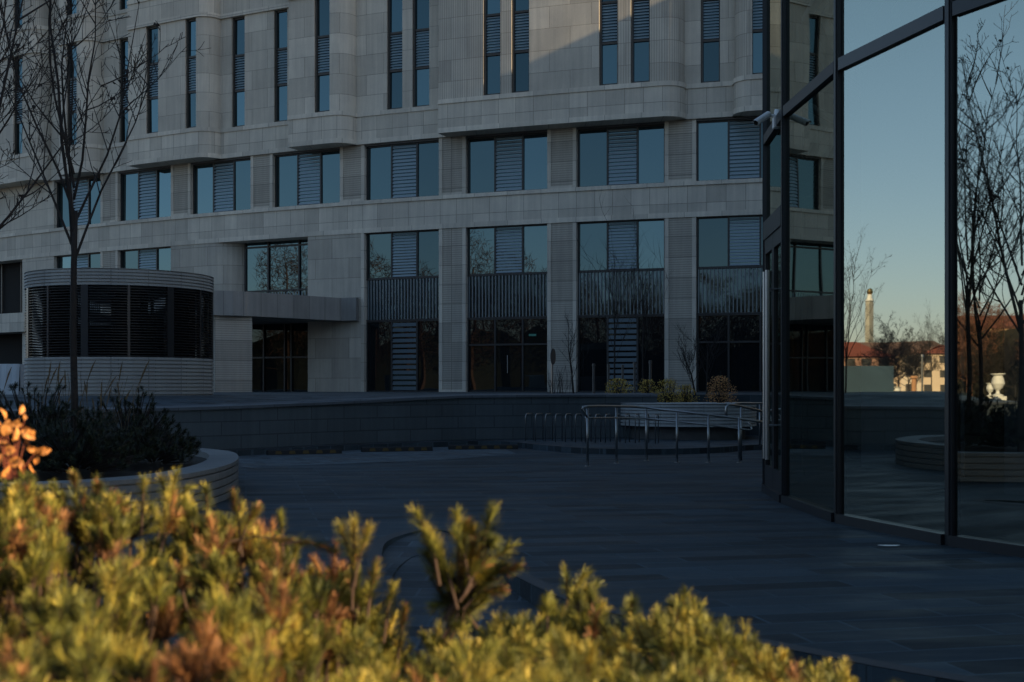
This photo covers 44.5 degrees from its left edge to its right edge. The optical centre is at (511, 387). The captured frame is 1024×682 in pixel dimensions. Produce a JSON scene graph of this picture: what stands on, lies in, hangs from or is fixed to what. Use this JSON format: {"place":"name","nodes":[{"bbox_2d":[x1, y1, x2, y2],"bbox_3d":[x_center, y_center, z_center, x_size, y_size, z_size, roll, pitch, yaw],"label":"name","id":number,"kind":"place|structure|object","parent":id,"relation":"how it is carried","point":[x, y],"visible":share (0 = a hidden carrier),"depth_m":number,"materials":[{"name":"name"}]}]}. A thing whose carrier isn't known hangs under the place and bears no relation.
{"place":"outdoors","nodes":[
{"label":"outdoors","id":0,"kind":"place"},
{"bbox_2d":[0,364,25,394],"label":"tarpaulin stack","id":1,"kind":"object","parent":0,"point":[13,377],"visible":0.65,"depth_m":35.96,"materials":[{"name":"grey"}]},
{"bbox_2d":[0,0,761,391],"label":"office building","id":2,"kind":"structure","parent":0,"point":[368,194],"depth_m":57.69,"materials":[{"name":"stone"}]},
{"bbox_2d":[0,334,21,390],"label":"entrance door","id":3,"kind":"structure","parent":2,"relation":"in","point":[10,344],"depth_m":73.66,"materials":[{"name":"black glass"}]},
{"bbox_2d":[14,56,21,154],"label":"slender window","id":4,"kind":"structure","parent":2,"relation":"in","point":[17,136],"depth_m":70.00,"materials":[{"name":"blue glass"}]},
{"bbox_2d":[14,0,21,28],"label":"slender window","id":5,"kind":"structure","parent":2,"relation":"in","point":[16,4],"depth_m":70.00,"materials":[{"name":"blue glass"}]},
{"bbox_2d":[67,43,76,145],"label":"slender window","id":6,"kind":"structure","parent":2,"relation":"in","point":[75,62],"depth_m":67.30,"materials":[{"name":"blue glass"}]},
{"bbox_2d":[67,0,76,13],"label":"slender window","id":7,"kind":"structure","parent":2,"relation":"in","point":[75,1],"depth_m":67.30,"materials":[{"name":"blue glass"}]},
{"bbox_2d":[57,177,99,227],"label":"window","id":8,"kind":"structure","parent":2,"relation":"in","point":[84,185],"depth_m":68.40,"materials":[{"name":"glass"}]},
{"bbox_2d":[57,253,99,267],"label":"window","id":9,"kind":"structure","parent":2,"relation":"in","point":[91,260],"depth_m":68.36,"materials":[{"name":"glass"}]},
{"bbox_2d":[121,39,127,141],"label":"slender window","id":10,"kind":"structure","parent":2,"relation":"in","point":[124,124],"depth_m":66.44,"materials":[{"name":"blue glass"}]},
{"bbox_2d":[121,0,127,9],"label":"slender window","id":11,"kind":"structure","parent":2,"relation":"in","point":[123,2],"depth_m":66.44,"materials":[{"name":"blue glass"}]},
{"bbox_2d":[120,168,170,220],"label":"window","id":12,"kind":"structure","parent":2,"relation":"in","point":[143,194],"depth_m":65.73,"materials":[{"name":"glass"}]},
{"bbox_2d":[120,247,170,270],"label":"window","id":13,"kind":"structure","parent":2,"relation":"in","point":[150,258],"depth_m":65.65,"materials":[{"name":"glass"}]},
{"bbox_2d":[147,26,157,133],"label":"slender window","id":14,"kind":"structure","parent":2,"relation":"in","point":[152,104],"depth_m":64.11,"materials":[{"name":"blue glass"}]},
{"bbox_2d":[186,18,195,127],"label":"slender window","id":15,"kind":"structure","parent":2,"relation":"in","point":[191,23],"depth_m":62.78,"materials":[{"name":"blue glass"}]},
{"bbox_2d":[193,159,250,213],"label":"window","id":16,"kind":"structure","parent":2,"relation":"in","point":[223,186],"depth_m":63.10,"materials":[{"name":"glass"}]},
{"bbox_2d":[233,16,244,126],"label":"slender window","id":17,"kind":"structure","parent":2,"relation":"in","point":[238,23],"depth_m":62.50,"materials":[{"name":"blue glass"}]},
{"bbox_2d":[252,323,307,391],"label":"entrance door","id":18,"kind":"structure","parent":2,"relation":"in","point":[279,351],"depth_m":61.93,"materials":[{"name":"black glass"}]},
{"bbox_2d":[275,9,286,121],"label":"slender window","id":19,"kind":"structure","parent":2,"relation":"in","point":[280,15],"depth_m":61.31,"materials":[{"name":"blue glass"}]},
{"bbox_2d":[275,150,339,206],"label":"window","id":20,"kind":"structure","parent":2,"relation":"in","point":[309,178],"depth_m":60.68,"materials":[{"name":"glass"}]},
{"bbox_2d":[315,0,329,112],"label":"slender window","id":21,"kind":"structure","parent":2,"relation":"in","point":[322,7],"depth_m":59.18,"materials":[{"name":"blue glass"}]},
{"bbox_2d":[388,0,401,109],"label":"slender window","id":22,"kind":"structure","parent":2,"relation":"in","point":[394,6],"depth_m":58.57,"materials":[{"name":"blue glass"}]},
{"bbox_2d":[366,141,438,199],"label":"window","id":23,"kind":"structure","parent":2,"relation":"in","point":[406,170],"depth_m":58.47,"materials":[{"name":"glass"}]},
{"bbox_2d":[366,230,438,278],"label":"window","id":24,"kind":"structure","parent":2,"relation":"in","point":[404,254],"depth_m":58.47,"materials":[{"name":"glass"}]},
{"bbox_2d":[366,320,438,391],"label":"window","id":25,"kind":"structure","parent":2,"relation":"in","point":[403,355],"depth_m":58.47,"materials":[{"name":"glass"}]},
{"bbox_2d":[413,0,428,106],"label":"slender window","id":26,"kind":"structure","parent":2,"relation":"in","point":[420,7],"depth_m":58.03,"materials":[{"name":"blue glass"}]},
{"bbox_2d":[484,0,499,94],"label":"slender window","id":27,"kind":"structure","parent":2,"relation":"in","point":[491,7],"depth_m":55.70,"materials":[{"name":"blue glass"}]},
{"bbox_2d":[467,132,546,193],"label":"window","id":28,"kind":"structure","parent":2,"relation":"in","point":[516,162],"depth_m":56.47,"materials":[{"name":"glass"}]},
{"bbox_2d":[467,224,546,274],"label":"window","id":29,"kind":"structure","parent":2,"relation":"in","point":[518,249],"depth_m":56.47,"materials":[{"name":"glass"}]},
{"bbox_2d":[467,317,546,391],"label":"glass door","id":30,"kind":"structure","parent":2,"relation":"in","point":[504,354],"depth_m":56.49,"materials":[{"name":"glass"}]},
{"bbox_2d":[512,0,528,92],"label":"slender window","id":31,"kind":"structure","parent":2,"relation":"in","point":[520,8],"depth_m":55.23,"materials":[{"name":"blue glass"}]},
{"bbox_2d":[600,0,617,84],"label":"slender window","id":32,"kind":"structure","parent":2,"relation":"in","point":[608,8],"depth_m":53.85,"materials":[{"name":"blue glass"}]},
{"bbox_2d":[578,124,664,186],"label":"window","id":33,"kind":"structure","parent":2,"relation":"in","point":[629,154],"depth_m":54.68,"materials":[{"name":"glass"}]},
{"bbox_2d":[578,219,664,271],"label":"window","id":34,"kind":"structure","parent":2,"relation":"in","point":[598,234],"depth_m":54.69,"materials":[{"name":"glass"}]},
{"bbox_2d":[578,315,664,391],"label":"window","id":35,"kind":"structure","parent":2,"relation":"in","point":[600,353],"depth_m":54.70,"materials":[{"name":"glass"}]},
{"bbox_2d":[631,0,649,82],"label":"slender window","id":36,"kind":"structure","parent":2,"relation":"in","point":[640,9],"depth_m":53.42,"materials":[{"name":"blue glass"}]},
{"bbox_2d":[701,0,719,82],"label":"slender window","id":37,"kind":"structure","parent":2,"relation":"in","point":[710,9],"depth_m":53.42,"materials":[{"name":"blue glass"}]},
{"bbox_2d":[697,118,761,180],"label":"window","id":38,"kind":"structure","parent":2,"relation":"in","point":[726,149],"depth_m":53.25,"materials":[{"name":"glass"}]},
{"bbox_2d":[697,215,761,267],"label":"window","id":39,"kind":"structure","parent":2,"relation":"in","point":[725,241],"depth_m":53.24,"materials":[{"name":"glass"}]},
{"bbox_2d":[697,313,761,391],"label":"window","id":40,"kind":"structure","parent":2,"relation":"in","point":[742,362],"depth_m":53.24,"materials":[{"name":"glass"}]},
{"bbox_2d":[752,0,761,73],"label":"slender window","id":41,"kind":"structure","parent":2,"relation":"in","point":[756,4],"depth_m":51.99,"materials":[{"name":"blue glass"}]},
{"bbox_2d":[387,556,480,681],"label":"pavement","id":42,"kind":"structure","parent":0,"point":[416,587],"depth_m":9.48,"materials":[{"name":"stone"}]},
{"bbox_2d":[382,530,737,681],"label":"step","id":43,"kind":"object","parent":42,"relation":"on","point":[397,554],"visible":0.14,"depth_m":10.07,"materials":[{"name":"stone"}]},
{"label":"planting bed","id":44,"kind":"structure","parent":42,"relation":"on","visible":0},
{"bbox_2d":[0,405,50,481],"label":"orange shrub","id":45,"kind":"object","parent":44,"relation":"on","point":[6,427],"visible":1,"depth_m":3.00,"materials":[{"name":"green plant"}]},
{"bbox_2d":[0,465,199,681],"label":"mountain pine","id":46,"kind":"object","parent":44,"relation":"on","point":[49,632],"visible":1,"depth_m":2.49,"materials":[{"name":"green plant"}]},
{"bbox_2d":[150,479,416,681],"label":"mountain pine","id":47,"kind":"object","parent":44,"relation":"on","point":[284,627],"visible":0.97,"depth_m":2.57,"materials":[{"name":"green plant"}]},
{"bbox_2d":[404,500,625,681],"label":"mountain pine","id":48,"kind":"object","parent":44,"relation":"on","point":[558,645],"visible":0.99,"depth_m":2.66,"materials":[{"name":"green plant"}]},
{"bbox_2d":[582,583,897,681],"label":"mountain pine","id":49,"kind":"object","parent":44,"relation":"on","point":[692,646],"visible":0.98,"depth_m":2.58,"materials":[{"name":"green plant"}]},
{"bbox_2d":[228,435,761,455],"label":"sidewalk","id":50,"kind":"structure","parent":0,"point":[631,447],"depth_m":29.26,"materials":[{"name":"stone"}]},
{"bbox_2d":[0,393,656,449],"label":"retaining wall","id":51,"kind":"structure","parent":50,"relation":"on","point":[360,420],"depth_m":30.48,"materials":[{"name":"stone"}]},
{"bbox_2d":[226,441,757,450],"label":"sidewalk kerb","id":52,"kind":"structure","parent":50,"relation":"on","point":[508,441],"depth_m":28.19,"materials":[{"name":"concrete"}]},
{"bbox_2d":[525,413,533,440],"bbox_3d":[0.435,0.983,31.300,0.028,0.694,0.567,0,0,22],"label":"bike hoop","id":53,"kind":"object","parent":50,"relation":"on","point":[525,425],"visible":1,"depth_m":31.24,"materials":[{"name":"metal"}]},
{"bbox_2d":[535,413,542,440],"bbox_3d":[0.678,0.983,31.180,0.028,0.694,0.567,0,0,21],"label":"bike hoop","id":54,"kind":"object","parent":50,"relation":"on","point":[542,425],"visible":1,"depth_m":31.16,"materials":[{"name":"metal"}]},
{"bbox_2d":[545,413,552,441],"bbox_3d":[0.918,0.983,31.060,0.029,0.694,0.568,0,0,21],"label":"bike hoop","id":55,"kind":"object","parent":50,"relation":"on","point":[545,426],"visible":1,"depth_m":31.03,"materials":[{"name":"metal"}]},
{"bbox_2d":[555,413,562,441],"bbox_3d":[1.157,0.983,30.940,0.028,0.694,0.567,0,0,20],"label":"bike hoop","id":56,"kind":"object","parent":50,"relation":"on","point":[555,426],"visible":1,"depth_m":30.92,"materials":[{"name":"metal"}]},
{"bbox_2d":[565,413,571,441],"bbox_3d":[1.393,0.983,30.820,0.028,0.694,0.567,0,0,20],"label":"bike hoop","id":57,"kind":"object","parent":50,"relation":"on","point":[565,426],"visible":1,"depth_m":30.79,"materials":[{"name":"metal"}]},
{"bbox_2d":[575,413,581,441],"bbox_3d":[1.628,0.983,30.700,0.028,0.694,0.567,0,0,19],"label":"bike hoop","id":58,"kind":"object","parent":50,"relation":"on","point":[575,426],"visible":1,"depth_m":30.72,"materials":[{"name":"metal"}]},
{"bbox_2d":[585,414,591,442],"bbox_3d":[1.861,0.983,30.580,0.028,0.694,0.568,0,0,18],"label":"bike hoop","id":59,"kind":"object","parent":50,"relation":"on","point":[591,428],"visible":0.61,"depth_m":30.70,"materials":[{"name":"metal"}]},
{"bbox_2d":[595,414,600,442],"bbox_3d":[2.092,0.983,30.460,0.028,0.694,0.567,0,0,18],"label":"bike hoop","id":60,"kind":"object","parent":50,"relation":"on","point":[595,428],"visible":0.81,"depth_m":30.35,"materials":[{"name":"metal"}]},
{"bbox_2d":[605,414,610,442],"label":"bike hoop","id":61,"kind":"object","parent":50,"relation":"on","point":[605,428],"visible":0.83,"depth_m":30.44,"materials":[{"name":"metal"}]},
{"bbox_2d":[625,414,629,442],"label":"bike hoop","id":62,"kind":"object","parent":50,"relation":"on","point":[625,428],"visible":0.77,"depth_m":30.23,"materials":[{"name":"metal"}]},
{"bbox_2d":[635,414,639,442],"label":"bike hoop","id":63,"kind":"object","parent":50,"relation":"on","point":[635,427],"visible":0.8,"depth_m":30.25,"materials":[{"name":"metal"}]},
{"bbox_2d":[655,414,658,443],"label":"bike hoop","id":64,"kind":"object","parent":50,"relation":"on","point":[655,428],"visible":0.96,"depth_m":29.83,"materials":[{"name":"metal"}]},
{"bbox_2d":[621,402,755,439],"bbox_3d":[5.015,0.865,32.840,4.060,0.930,2.719,0,0,-16],"label":"ribbed planter","id":65,"kind":"object","parent":50,"relation":"on","point":[667,430],"visible":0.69,"depth_m":31.84,"materials":[{"name":"concrete"}]},
{"bbox_2d":[654,378,683,402],"bbox_3d":[4.185,0.116,33.593,0.908,0.775,0.718,0,0,0],"label":"autumn shrub","id":66,"kind":"object","parent":65,"relation":"in","point":[669,388],"visible":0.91,"depth_m":33.52,"materials":[{"name":"yellow plant"}]},
{"bbox_2d":[676,384,699,401],"bbox_3d":[4.733,0.193,34.025,0.613,0.620,0.538,0,0,-30],"label":"autumn shrub","id":67,"kind":"object","parent":65,"relation":"in","point":[686,397],"visible":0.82,"depth_m":33.94,"materials":[{"name":"yellow plant"}]},
{"bbox_2d":[673,323,717,396],"bbox_3d":[4.890,-0.768,34.672,1.241,2.046,1.616,0,0,32],"label":"sapling","id":68,"kind":"object","parent":65,"relation":"in","point":[686,361],"visible":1,"depth_m":34.49,"materials":[{"name":"brown plant"}]},
{"bbox_2d":[703,375,737,402],"bbox_3d":[5.520,0.069,32.972,0.935,0.810,0.731,0,0,0],"label":"autumn shrub","id":69,"kind":"object","parent":65,"relation":"in","point":[719,394],"visible":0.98,"depth_m":32.95,"materials":[{"name":"brown plant"}]},
{"bbox_2d":[733,402,761,445],"bbox_3d":[5.598,0.826,28.355,2.108,1.008,0.205,0,0,-42],"label":"handrail","id":70,"kind":"object","parent":50,"relation":"on","point":[759,403],"visible":0.63,"depth_m":28.48,"materials":[{"name":"metal"}]},
{"bbox_2d":[14,448,1023,681],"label":"plaza","id":71,"kind":"structure","parent":0,"point":[722,533],"depth_m":11.29,"materials":[{"name":"grey stone"}]},
{"bbox_2d":[0,0,185,228],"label":"park tree","id":72,"kind":"object","parent":71,"relation":"on","point":[2,93],"visible":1,"depth_m":14.28,"materials":[{"name":"brown plant"}]},
{"bbox_2d":[0,448,238,521],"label":"curved planter","id":73,"kind":"object","parent":71,"relation":"on","point":[217,469],"visible":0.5,"depth_m":15.48,"materials":[{"name":"concrete"}]},
{"bbox_2d":[0,447,7,470],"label":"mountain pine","id":74,"kind":"object","parent":73,"relation":"on","point":[1,465],"visible":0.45,"depth_m":14.38,"materials":[{"name":"green plant"}]},
{"bbox_2d":[0,18,18,198],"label":"linden tree","id":75,"kind":"object","parent":73,"relation":"on","point":[11,156],"visible":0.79,"depth_m":17.98,"materials":[{"name":"brown plant"}]},
{"bbox_2d":[0,381,117,462],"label":"mountain pine","id":76,"kind":"object","parent":73,"relation":"on","point":[51,413],"visible":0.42,"depth_m":16.44,"materials":[{"name":"green plant"}]},
{"bbox_2d":[0,359,149,463],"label":"reed clump","id":77,"kind":"object","parent":73,"relation":"on","point":[86,390],"visible":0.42,"depth_m":18.21,"materials":[{"name":"brown plant"}]},
{"bbox_2d":[2,407,148,472],"bbox_3d":[-5.340,0.629,15.302,1.748,0.806,1.966,0,0,0],"label":"mountain pine","id":78,"kind":"object","parent":73,"relation":"on","point":[88,453],"visible":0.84,"depth_m":14.99,"materials":[{"name":"green plant"}]},
{"bbox_2d":[0,0,208,467],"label":"linden tree","id":79,"kind":"object","parent":73,"relation":"on","point":[74,215],"visible":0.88,"depth_m":17.07,"materials":[{"name":"brown plant"}]},
{"bbox_2d":[87,385,188,443],"bbox_3d":[-5.603,0.473,18.408,1.661,1.064,1.966,0,0,0],"label":"mountain pine","id":80,"kind":"object","parent":73,"relation":"on","point":[136,417],"visible":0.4,"depth_m":18.34,"materials":[{"name":"green plant"}]},
{"bbox_2d":[108,416,200,463],"bbox_3d":[-4.955,0.704,17.188,1.388,0.671,2.108,0,0,0],"label":"mountain pine","id":81,"kind":"object","parent":73,"relation":"on","point":[165,451],"visible":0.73,"depth_m":16.94,"materials":[{"name":"green plant"}]},
{"bbox_2d":[239,447,515,466],"bbox_3d":[-2.767,1.446,26.752,8.888,0.001,4.281,0,0,-41],"label":"paved strip","id":82,"kind":"object","parent":71,"relation":"on","point":[286,460],"visible":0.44,"depth_m":25.91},
{"bbox_2d":[266,448,341,454],"bbox_3d":[-4.505,1.395,27.199,1.640,0.110,0.152,0,0,-24],"label":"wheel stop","id":83,"kind":"object","parent":82,"relation":"on","point":[303,451],"visible":1,"depth_m":27.13,"materials":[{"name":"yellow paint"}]},
{"bbox_2d":[361,446,432,451],"bbox_3d":[-2.605,1.395,28.399,1.640,0.110,0.152,0,0,-20],"label":"wheel stop","id":84,"kind":"object","parent":82,"relation":"on","point":[396,449],"visible":0.96,"depth_m":28.33,"materials":[{"name":"yellow paint"}]},
{"bbox_2d":[448,444,517,449],"bbox_3d":[-0.677,1.395,29.399,1.640,0.110,0.152,0,0,-10],"label":"wheel stop","id":85,"kind":"object","parent":82,"relation":"on","point":[497,446],"visible":1,"depth_m":29.34,"materials":[{"name":"yellow paint"}]},
{"bbox_2d":[1,391,761,434],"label":"platform","id":86,"kind":"structure","parent":71,"relation":"on","point":[233,397],"depth_m":31.90,"materials":[{"name":"stone"}]},
{"bbox_2d":[24,268,213,395],"bbox_3d":[-10.300,-1.250,33.000,4.760,3.400,4.760,0,0,0],"label":"ventilation kiosk","id":87,"kind":"object","parent":86,"relation":"on","point":[131,332],"visible":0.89,"depth_m":31.18,"materials":[{"name":"metal"}]},
{"bbox_2d":[550,348,555,393],"bbox_3d":[1.189,-0.478,37.006,0.068,1.356,0.478,0,0,20],"label":"round sign","id":88,"kind":"object","parent":86,"relation":"on","point":[553,356],"visible":0.92,"depth_m":37.01,"materials":[{"name":"metal"}]},
{"bbox_2d":[557,311,590,392],"bbox_3d":[1.884,-1.140,36.992,1.036,2.685,1.032,0,0,15],"label":"sapling","id":89,"kind":"object","parent":86,"relation":"on","point":[570,355],"visible":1,"depth_m":36.96,"materials":[{"name":"brown plant"}]},
{"bbox_2d":[592,364,594,392],"bbox_3d":[2.543,-0.273,39.000,0.135,0.946,0.135,0,0,0],"label":"bollard","id":90,"kind":"object","parent":86,"relation":"on","point":[593,378],"visible":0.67,"depth_m":38.97,"materials":[{"name":"metal"}]},
{"bbox_2d":[607,364,609,392],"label":"bollard","id":91,"kind":"object","parent":86,"relation":"on","point":[608,371],"visible":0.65,"depth_m":40.98,"materials":[{"name":"metal"}]},
{"bbox_2d":[605,378,634,392],"bbox_3d":[3.026,-0.030,35.453,0.862,0.492,0.743,0,0,29],"label":"autumn shrub","id":92,"kind":"object","parent":86,"relation":"on","point":[617,386],"visible":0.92,"depth_m":35.43,"materials":[{"name":"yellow plant"}]},
{"bbox_2d":[621,365,623,391],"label":"bollard","id":93,"kind":"object","parent":86,"relation":"on","point":[622,371],"visible":0.68,"depth_m":42.97,"materials":[{"name":"metal"}]},
{"bbox_2d":[572,190,674,392],"bbox_3d":[3.601,-3.021,38.763,2.732,6.442,3.345,0,0,-43],"label":"sapling","id":94,"kind":"object","parent":86,"relation":"on","point":[614,300],"visible":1,"depth_m":38.55,"materials":[{"name":"brown plant"}]},
{"bbox_2d":[633,362,635,392],"bbox_3d":[3.864,-0.304,39.500,0.135,1.007,0.135,0,0,0],"label":"bollard","id":95,"kind":"object","parent":86,"relation":"on","point":[634,374],"visible":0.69,"depth_m":39.47,"materials":[{"name":"metal"}]},
{"bbox_2d":[602,208,673,392],"bbox_3d":[4.405,-2.966,40.180,2.047,6.332,2.770,0,0,-28],"label":"sapling","id":96,"kind":"object","parent":86,"relation":"on","point":[644,319],"visible":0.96,"depth_m":39.98,"materials":[{"name":"brown plant"}]},
{"bbox_2d":[638,379,658,393],"bbox_3d":[3.890,-0.022,35.789,0.638,0.474,0.557,0,0,0],"label":"autumn shrub","id":97,"kind":"object","parent":86,"relation":"on","point":[647,389],"visible":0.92,"depth_m":35.77,"materials":[{"name":"yellow plant"}]},
{"bbox_2d":[649,360,651,390],"bbox_3d":[4.197,-0.313,38.000,0.135,1.026,0.135,0,0,0],"label":"bollard","id":98,"kind":"object","parent":86,"relation":"on","point":[650,369],"visible":0.67,"depth_m":37.97,"materials":[{"name":"metal"}]},
{"bbox_2d":[677,308,732,393],"bbox_3d":[5.755,-1.130,36.758,1.189,2.661,1.798,0,0,-44],"label":"sapling","id":99,"kind":"object","parent":86,"relation":"on","point":[707,356],"visible":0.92,"depth_m":36.49,"materials":[{"name":"brown plant"}]},
{"bbox_2d":[581,405,761,466],"bbox_3d":[3.034,0.886,24.295,4.334,1.129,1.348,0,0,-22],"label":"handrail","id":100,"kind":"object","parent":71,"relation":"on","point":[646,418],"visible":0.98,"depth_m":24.15,"materials":[{"name":"metal"}]},
{"bbox_2d":[367,528,1005,681],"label":"kerb strip","id":101,"kind":"object","parent":71,"relation":"on","point":[376,547],"visible":0.47,"depth_m":7.08,"materials":[{"name":"stone"}]},
{"bbox_2d":[725,403,761,460],"bbox_3d":[5.171,0.886,25.590,1.874,1.128,0.710,0,0,-36],"label":"handrail","id":102,"kind":"object","parent":71,"relation":"on","point":[741,407],"visible":0.66,"depth_m":25.37,"materials":[{"name":"metal"}]},
{"bbox_2d":[762,0,1023,557],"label":"glass pavilion","id":103,"kind":"structure","parent":71,"relation":"on","point":[893,274],"depth_m":12.36,"materials":[{"name":"glass"}]},
{"bbox_2d":[752,109,778,128],"bbox_3d":[3.293,-3.474,16.115,0.177,0.293,0.679,0,0,43],"label":"security camera","id":104,"kind":"object","parent":103,"relation":"attached to","point":[762,118],"visible":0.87,"depth_m":16.04,"materials":[{"name":"white plastic"}]},
{"bbox_2d":[763,234,772,488],"bbox_3d":[3.471,-0.350,17.061,0.194,3.400,0.828,0,0,4],"label":"door leaf","id":105,"kind":"structure","parent":103,"relation":"in","point":[769,241],"depth_m":17.00,"materials":[{"name":"metal"}]},
{"bbox_2d":[765,226,780,493],"bbox_3d":[3.437,-0.350,16.222,0.195,3.400,0.830,0,0,0],"label":"door leaf","id":106,"kind":"structure","parent":103,"relation":"in","point":[776,288],"depth_m":16.49,"materials":[{"name":"metal"}]},
{"bbox_2d":[547,366,580,393],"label":"dry grass","id":107,"kind":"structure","parent":0,"point":[560,382],"depth_m":36.00,"materials":[{"name":"brown plant"}]}
]}

